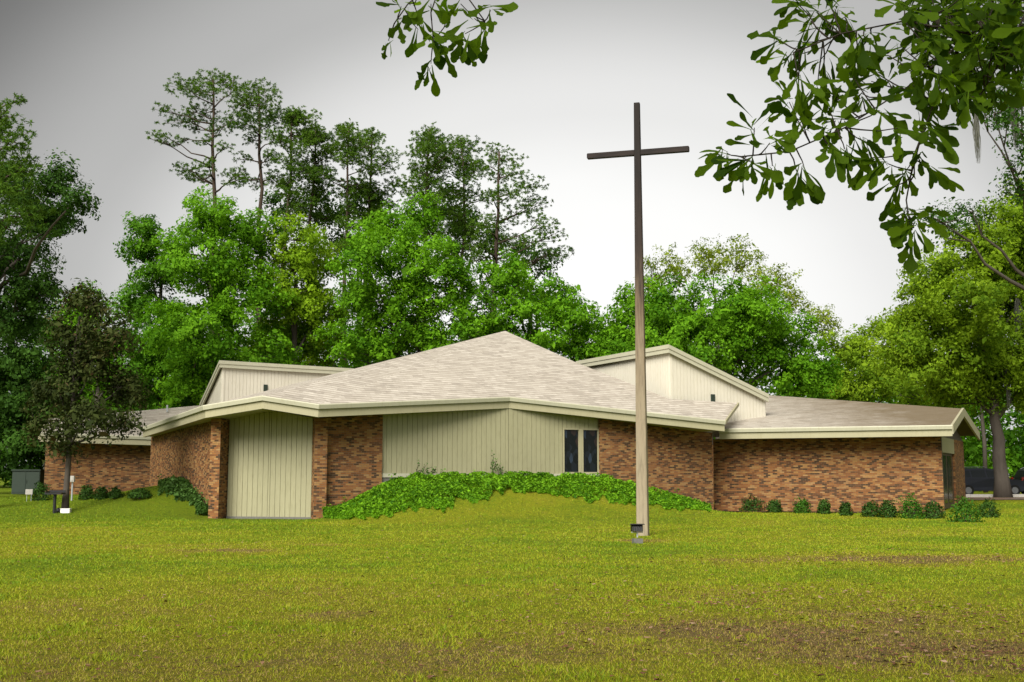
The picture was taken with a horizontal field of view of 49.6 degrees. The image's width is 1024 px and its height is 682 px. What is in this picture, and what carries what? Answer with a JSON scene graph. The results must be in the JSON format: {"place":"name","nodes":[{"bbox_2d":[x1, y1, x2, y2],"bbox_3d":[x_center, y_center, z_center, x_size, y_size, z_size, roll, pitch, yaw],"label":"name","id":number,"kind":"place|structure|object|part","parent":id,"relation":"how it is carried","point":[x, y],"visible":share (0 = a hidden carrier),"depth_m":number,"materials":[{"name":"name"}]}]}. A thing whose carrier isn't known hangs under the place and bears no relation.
{"place":"outdoors","nodes":[
{"label":"outdoors","id":0,"kind":"place"},
{"bbox_2d":[60,508,71,512],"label":"concrete block","id":1,"kind":"structure","parent":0,"point":[65,510],"depth_m":43.02,"materials":[{"name":"white paint"}]},
{"bbox_2d":[0,476,1023,681],"bbox_3d":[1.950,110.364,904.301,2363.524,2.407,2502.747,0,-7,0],"label":"ground","id":2,"kind":"structure","parent":0,"point":[183,509],"depth_m":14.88,"materials":[{"name":"green plant"}]},
{"bbox_2d":[11,469,44,493],"bbox_3d":[-26.281,7.672,60.496,1.580,1.320,1.200,0,-7,0],"label":"utility cabinet","id":3,"kind":"object","parent":2,"relation":"on","point":[23,480],"visible":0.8,"depth_m":59.97,"materials":[{"name":"metal"}]},
{"bbox_3d":[-26.281,7.640,59.944,1.440,1.100,0.045,0,-7,0],"label":"door","id":4,"kind":"part","parent":3,"relation":"part of","materials":[{"name":"green metal"}]},
{"bbox_2d":[25,489,32,500],"bbox_3d":[-22.032,7.064,50.599,0.314,0.600,0.056,1,-7,-6],"label":"yard sign","id":5,"kind":"object","parent":2,"relation":"on","point":[28,491],"visible":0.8,"depth_m":50.59,"materials":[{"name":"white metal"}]},
{"bbox_2d":[0,92,61,246],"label":"pine tree","id":6,"kind":"object","parent":2,"relation":"on","point":[8,192],"visible":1,"depth_m":47.14,"materials":[{"name":"green plant"}]},
{"bbox_2d":[0,299,63,486],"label":"water oak","id":7,"kind":"object","parent":2,"relation":"on","point":[16,359],"visible":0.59,"depth_m":61.72,"materials":[{"name":"green plant"}]},
{"bbox_2d":[0,349,79,468],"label":"slim tree","id":8,"kind":"object","parent":2,"relation":"on","point":[44,381],"depth_m":82.24,"materials":[{"name":"green plant"}]},
{"bbox_2d":[29,481,52,500],"bbox_3d":[-21.673,6.920,51.098,1.092,0.986,0.887,0,-7,0],"label":"shrub","id":9,"kind":"object","parent":2,"relation":"on","point":[39,490],"visible":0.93,"depth_m":50.96,"materials":[{"name":"green plant"}]},
{"bbox_2d":[0,148,101,344],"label":"water oak","id":10,"kind":"object","parent":2,"relation":"on","point":[15,268],"visible":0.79,"depth_m":52.75,"materials":[{"name":"green plant"}]},
{"bbox_2d":[45,490,65,512],"bbox_3d":[-17.751,6.291,43.061,0.636,0.986,0.450,0,-7,0],"label":"pedestal grill","id":11,"kind":"object","parent":2,"relation":"on","point":[54,492],"visible":0.94,"depth_m":43.02,"materials":[{"name":"black metal"}]},
{"bbox_2d":[70,476,74,500],"bbox_3d":[-19.447,6.550,48.990,0.228,1.185,0.210,0,-7,0],"label":"meter post","id":12,"kind":"object","parent":2,"relation":"on","point":[72,479],"visible":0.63,"depth_m":48.99,"materials":[{"name":"grey metal"}]},
{"bbox_2d":[39,320,107,409],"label":"slim tree","id":13,"kind":"object","parent":2,"relation":"on","point":[62,382],"visible":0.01,"depth_m":83.78,"materials":[{"name":"green plant"}]},
{"bbox_2d":[17,278,153,507],"bbox_3d":[-16.950,2.240,44.277,5.187,9.630,4.268,0,-7,0],"label":"magnolia tree","id":14,"kind":"object","parent":2,"relation":"on","point":[67,398],"visible":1,"depth_m":43.88,"materials":[{"name":"green plant"}]},
{"bbox_2d":[78,485,93,499],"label":"shrub","id":15,"kind":"object","parent":2,"relation":"on","point":[87,492],"visible":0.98,"depth_m":48.18,"materials":[{"name":"green plant"}]},
{"bbox_2d":[32,277,158,443],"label":"sweetgum tree","id":16,"kind":"object","parent":2,"relation":"on","point":[93,389],"visible":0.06,"depth_m":78.32,"materials":[{"name":"green plant"}]},
{"bbox_2d":[93,486,107,499],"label":"shrub","id":17,"kind":"object","parent":2,"relation":"on","point":[100,492],"visible":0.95,"depth_m":46.52,"materials":[{"name":"green plant"}]},
{"bbox_2d":[107,486,124,498],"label":"shrub","id":18,"kind":"object","parent":2,"relation":"on","point":[113,493],"visible":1,"depth_m":45.50,"materials":[{"name":"green plant"}]},
{"bbox_2d":[127,487,152,498],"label":"shrub","id":19,"kind":"object","parent":2,"relation":"on","point":[139,493],"visible":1,"depth_m":44.58,"materials":[{"name":"green plant"}]},
{"bbox_2d":[104,211,211,412],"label":"sweetgum tree","id":20,"kind":"object","parent":2,"relation":"on","point":[147,364],"visible":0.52,"depth_m":70.91,"materials":[{"name":"green plant"}]},
{"bbox_2d":[157,474,208,508],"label":"ivy bank","id":21,"kind":"structure","parent":2,"relation":"on","point":[182,488],"depth_m":45.17,"materials":[{"name":"green plant"}]},
{"bbox_2d":[145,68,252,333],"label":"pine tree","id":22,"kind":"object","parent":2,"relation":"on","point":[211,130],"visible":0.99,"depth_m":79.68,"materials":[{"name":"green plant"}]},
{"bbox_2d":[195,504,207,514],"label":"shrub","id":23,"kind":"object","parent":2,"relation":"on","point":[203,509],"visible":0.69,"depth_m":43.07,"materials":[{"name":"green plant"}]},
{"bbox_2d":[137,184,306,408],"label":"sweetgum tree","id":24,"kind":"object","parent":2,"relation":"on","point":[223,272],"visible":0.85,"depth_m":65.78,"materials":[{"name":"green plant"}]},
{"bbox_2d":[220,308,269,361],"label":"slim tree","id":25,"kind":"object","parent":2,"relation":"on","point":[254,318],"visible":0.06,"depth_m":79.95,"materials":[{"name":"green plant"}]},
{"bbox_2d":[225,77,284,330],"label":"pine tree","id":26,"kind":"object","parent":2,"relation":"on","point":[258,99],"visible":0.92,"depth_m":81.99,"materials":[{"name":"green plant"}]},
{"bbox_2d":[265,105,321,340],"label":"pine tree","id":27,"kind":"object","parent":2,"relation":"on","point":[293,117],"visible":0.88,"depth_m":79.97,"materials":[{"name":"green plant"}]},
{"bbox_2d":[242,208,352,366],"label":"sweetgum tree","id":28,"kind":"object","parent":2,"relation":"on","point":[306,264],"visible":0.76,"depth_m":69.89,"materials":[{"name":"green plant"}]},
{"bbox_2d":[293,120,340,361],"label":"pine tree","id":29,"kind":"object","parent":2,"relation":"on","point":[315,129],"visible":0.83,"depth_m":83.50,"materials":[{"name":"green plant"}]},
{"bbox_2d":[255,176,400,324],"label":"sweetgum tree","id":30,"kind":"object","parent":2,"relation":"on","point":[275,199],"visible":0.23,"depth_m":90.56,"materials":[{"name":"green plant"}]},
{"bbox_2d":[304,308,370,367],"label":"slim tree","id":31,"kind":"object","parent":2,"relation":"on","point":[354,328],"visible":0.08,"depth_m":80.38,"materials":[{"name":"green plant"}]},
{"bbox_2d":[305,118,380,367],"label":"pine tree","id":32,"kind":"object","parent":2,"relation":"on","point":[349,153],"visible":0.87,"depth_m":81.38,"materials":[{"name":"green plant"}]},
{"bbox_2d":[346,127,414,364],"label":"pine tree","id":33,"kind":"object","parent":2,"relation":"on","point":[371,197],"visible":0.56,"depth_m":84.55,"materials":[{"name":"green plant"}]},
{"bbox_2d":[308,190,481,368],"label":"sweetgum tree","id":34,"kind":"object","parent":2,"relation":"on","point":[383,341],"visible":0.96,"depth_m":67.82,"materials":[{"name":"green plant"}]},
{"bbox_2d":[404,317,455,355],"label":"slim tree","id":35,"kind":"object","parent":2,"relation":"on","point":[443,321],"visible":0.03,"depth_m":85.27,"materials":[{"name":"green plant"}]},
{"bbox_2d":[395,122,468,320],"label":"pine tree","id":36,"kind":"object","parent":2,"relation":"on","point":[425,146],"visible":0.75,"depth_m":79.63,"materials":[{"name":"green plant"}]},
{"bbox_2d":[431,134,494,288],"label":"pine tree","id":37,"kind":"object","parent":2,"relation":"on","point":[466,169],"visible":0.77,"depth_m":84.87,"materials":[{"name":"green plant"}]},
{"bbox_2d":[414,177,569,316],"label":"sweetgum tree","id":38,"kind":"object","parent":2,"relation":"on","point":[544,265],"visible":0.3,"depth_m":91.88,"materials":[{"name":"green plant"}]},
{"bbox_2d":[38,331,979,518],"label":"church building","id":39,"kind":"structure","parent":2,"relation":"on","point":[249,440],"depth_m":48.34,"materials":[{"name":"brown brick"}]},
{"bbox_2d":[562,428,580,472],"bbox_3d":[2.515,4.645,46.917,0.886,1.900,0.120,3,-8,-26],"label":"window","id":40,"kind":"structure","parent":39,"relation":"in","point":[571,436],"depth_m":46.95,"materials":[{"name":"black glass"}]},
{"bbox_2d":[581,428,598,472],"bbox_3d":[3.304,4.692,47.309,0.866,1.900,0.120,3,-8,-26],"label":"window","id":41,"kind":"structure","parent":39,"relation":"in","point":[589,437],"depth_m":47.34,"materials":[{"name":"black glass"}]},
{"bbox_2d":[943,453,954,508],"bbox_3d":[19.691,6.330,50.261,0.115,2.460,4.350,-4,-8,28],"label":"door","id":42,"kind":"structure","parent":39,"relation":"in","point":[947,458],"depth_m":50.41,"materials":[{"name":"brown paint"}]},
{"bbox_2d":[0,341,1023,491],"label":"woodland","id":43,"kind":"object","parent":2,"relation":"on","point":[973,453],"visible":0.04,"depth_m":93.25,"materials":[{"name":"green plant"}]},
{"bbox_2d":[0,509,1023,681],"bbox_3d":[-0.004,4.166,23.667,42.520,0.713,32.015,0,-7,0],"label":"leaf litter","id":44,"kind":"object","parent":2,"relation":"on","point":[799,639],"visible":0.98,"depth_m":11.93,"materials":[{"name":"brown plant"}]},
{"bbox_2d":[322,468,711,519],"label":"ivy bank","id":45,"kind":"structure","parent":2,"relation":"on","point":[372,503],"depth_m":42.04,"materials":[{"name":"green plant"}]},
{"bbox_2d":[416,459,432,472],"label":"weed","id":46,"kind":"object","parent":45,"relation":"on","point":[422,468],"visible":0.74,"depth_m":43.36,"materials":[{"name":"green plant"}]},
{"bbox_2d":[425,466,436,473],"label":"weed","id":47,"kind":"object","parent":45,"relation":"on","point":[435,469],"visible":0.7,"depth_m":43.65,"materials":[{"name":"green plant"}]},
{"bbox_2d":[490,454,497,472],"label":"weed","id":48,"kind":"object","parent":45,"relation":"on","point":[492,463],"visible":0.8,"depth_m":44.87,"materials":[{"name":"green plant"}]},
{"bbox_2d":[493,461,503,473],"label":"weed","id":49,"kind":"object","parent":45,"relation":"on","point":[499,468],"visible":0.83,"depth_m":45.01,"materials":[{"name":"green plant"}]},
{"bbox_2d":[461,142,574,315],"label":"pine tree","id":50,"kind":"object","parent":2,"relation":"on","point":[511,195],"visible":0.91,"depth_m":78.04,"materials":[{"name":"green plant"}]},
{"bbox_2d":[440,246,616,361],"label":"oak tree","id":51,"kind":"object","parent":2,"relation":"on","point":[560,309],"visible":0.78,"depth_m":69.16,"materials":[{"name":"green plant"}]},
{"bbox_2d":[630,524,644,543],"bbox_3d":[3.023,4.662,26.778,0.340,0.490,0.292,0,-7,0],"label":"floodlight","id":52,"kind":"object","parent":2,"relation":"on","point":[636,528],"visible":0.97,"depth_m":26.69,"materials":[{"name":"grey metal"}]},
{"bbox_2d":[587,102,689,535],"bbox_3d":[3.525,-0.588,30.560,2.880,12.327,0.310,-2,-7,15],"label":"standing cross","id":53,"kind":"object","parent":2,"relation":"on","point":[642,491],"visible":0.95,"depth_m":30.45,"materials":[{"name":"wood"}]},
{"bbox_2d":[376,0,1023,273],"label":"overhead oak","id":54,"kind":"object","parent":2,"relation":"on","point":[960,27],"visible":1,"depth_m":2.83,"materials":[{"name":"green plant"}]},
{"bbox_2d":[580,270,845,443],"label":"maple tree","id":55,"kind":"object","parent":2,"relation":"on","point":[748,328],"visible":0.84,"depth_m":67.71,"materials":[{"name":"green plant"}]},
{"bbox_2d":[633,233,843,438],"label":"elm tree","id":56,"kind":"object","parent":2,"relation":"on","point":[715,266],"visible":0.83,"depth_m":84.74,"materials":[{"name":"green plant"}]},
{"bbox_2d":[792,496,810,512],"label":"shrub","id":57,"kind":"object","parent":2,"relation":"on","point":[801,506],"visible":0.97,"depth_m":47.87,"materials":[{"name":"green plant"}]},
{"bbox_2d":[817,499,831,513],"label":"shrub","id":58,"kind":"object","parent":2,"relation":"on","point":[823,504],"visible":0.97,"depth_m":46.53,"materials":[{"name":"green plant"}]},
{"bbox_2d":[736,511,945,512],"bbox_3d":[13.743,7.486,48.723,9.877,0.073,1.593,-2,-7,18],"label":"soil bed","id":59,"kind":"object","parent":2,"relation":"on","point":[815,511],"visible":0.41,"depth_m":49.23,"materials":[{"name":"brown soil"}]},
{"bbox_2d":[739,494,766,510],"bbox_3d":[10.966,7.377,50.459,1.331,0.902,1.201,-5,-8,34],"label":"shrub","id":60,"kind":"object","parent":59,"relation":"on","point":[754,503],"visible":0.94,"depth_m":50.19,"materials":[{"name":"green plant"}]},
{"bbox_2d":[766,499,783,512],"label":"shrub","id":61,"kind":"object","parent":59,"relation":"on","point":[774,504],"visible":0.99,"depth_m":48.99,"materials":[{"name":"green plant"}]},
{"bbox_2d":[839,502,853,515],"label":"shrub","id":62,"kind":"object","parent":2,"relation":"on","point":[844,510],"visible":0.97,"depth_m":43.82,"materials":[{"name":"green plant"}]},
{"bbox_2d":[860,500,880,516],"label":"shrub","id":63,"kind":"object","parent":2,"relation":"on","point":[869,509],"visible":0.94,"depth_m":42.52,"materials":[{"name":"green plant"}]},
{"bbox_2d":[878,499,898,517],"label":"shrub","id":64,"kind":"object","parent":2,"relation":"on","point":[886,509],"visible":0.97,"depth_m":42.06,"materials":[{"name":"green plant"}]},
{"bbox_2d":[812,309,979,411],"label":"elm tree","id":65,"kind":"object","parent":2,"relation":"on","point":[852,351],"visible":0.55,"depth_m":74.95,"materials":[{"name":"green plant"}]},
{"bbox_2d":[895,492,925,518],"bbox_3d":[15.038,6.210,41.844,1.041,1.089,1.003,0,-7,0],"label":"shrub","id":66,"kind":"object","parent":2,"relation":"on","point":[911,513],"visible":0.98,"depth_m":41.67,"materials":[{"name":"green plant"}]},
{"bbox_2d":[922,501,945,518],"bbox_3d":[15.999,6.434,42.148,0.945,0.746,0.772,0,-7,0],"label":"shrub","id":67,"kind":"object","parent":2,"relation":"on","point":[933,508],"visible":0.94,"depth_m":42.01,"materials":[{"name":"green plant"}]},
{"bbox_2d":[861,172,1023,497],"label":"live oak","id":68,"kind":"object","parent":2,"relation":"on","point":[964,365],"visible":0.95,"depth_m":61.21,"materials":[{"name":"green plant"}]},
{"bbox_2d":[1004,340,1010,413],"bbox_3d":[27.780,1.916,62.241,0.393,4.340,0.363,0,-7,0],"label":"spanish moss","id":69,"kind":"object","parent":68,"relation":"hanging from","point":[1007,394],"visible":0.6,"depth_m":62.11,"materials":[{"name":"grey plant"}]},
{"bbox_2d":[1013,298,1023,355],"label":"spanish moss","id":70,"kind":"object","parent":68,"relation":"hanging from","point":[1016,305],"visible":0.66,"depth_m":62.06,"materials":[{"name":"grey plant"}]},
{"bbox_2d":[945,494,984,522],"bbox_3d":[15.877,5.888,38.943,1.322,1.050,1.087,-3,-8,27],"label":"shrub","id":71,"kind":"object","parent":2,"relation":"on","point":[959,508],"visible":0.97,"depth_m":38.75,"materials":[{"name":"green plant"}]},
{"bbox_2d":[914,23,1023,290],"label":"water oak","id":72,"kind":"object","parent":2,"relation":"on","point":[1006,117],"visible":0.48,"depth_m":50.76,"materials":[{"name":"green plant"}]},
{"bbox_2d":[972,114,980,163],"bbox_3d":[21.577,-9.515,51.522,0.309,2.615,0.396,0,-7,0],"label":"spanish moss","id":73,"kind":"object","parent":72,"relation":"hanging from","point":[976,129],"visible":0.92,"depth_m":51.45,"materials":[{"name":"grey plant"}]},
{"bbox_2d":[1010,108,1018,148],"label":"spanish moss","id":74,"kind":"object","parent":72,"relation":"hanging from","point":[1015,134],"visible":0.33,"depth_m":51.53,"materials":[{"name":"grey plant"}]},
{"bbox_2d":[956,390,1013,492],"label":"slim tree","id":75,"kind":"object","parent":2,"relation":"on","point":[984,443],"visible":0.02,"depth_m":83.65,"materials":[{"name":"green plant"}]},
{"bbox_2d":[975,496,1000,517],"bbox_3d":[18.357,6.451,42.889,0.997,0.880,0.821,3,-8,-23],"label":"shrub","id":76,"kind":"object","parent":2,"relation":"on","point":[985,505],"visible":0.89,"depth_m":42.72,"materials":[{"name":"green plant"}]},
{"bbox_2d":[964,467,1023,493],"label":"parked car","id":77,"kind":"object","parent":2,"relation":"on","point":[978,479],"visible":0.3,"depth_m":68.55,"materials":[{"name":"paint"}]},
{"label":"window","id":78,"kind":"part","parent":77,"relation":"part of","materials":[{"name":"black glass"}]},
{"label":"window","id":79,"kind":"part","parent":77,"relation":"part of","materials":[{"name":"black glass"}]},
{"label":"window","id":80,"kind":"part","parent":77,"relation":"part of","materials":[{"name":"black glass"}]},
{"bbox_2d":[966,494,1023,496],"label":"kerb","id":81,"kind":"structure","parent":2,"relation":"on","point":[989,495],"depth_m":64.06,"materials":[{"name":"concrete"}]},
{"bbox_2d":[1010,468,1023,493],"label":"parked car","id":82,"kind":"object","parent":2,"relation":"on","point":[1019,474],"visible":0.54,"depth_m":73.71,"materials":[{"name":"black paint"}]},
{"bbox_2d":[0,0,1023,468],"label":"sky","id":83,"kind":"structure","parent":0,"point":[559,82],"materials":[{"name":"white"}]},
{"bbox_2d":[966,497,1023,499],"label":"driveway","id":84,"kind":"structure","parent":0,"point":[997,498],"depth_m":59.82,"materials":[{"name":"grey concrete"}]}
]}

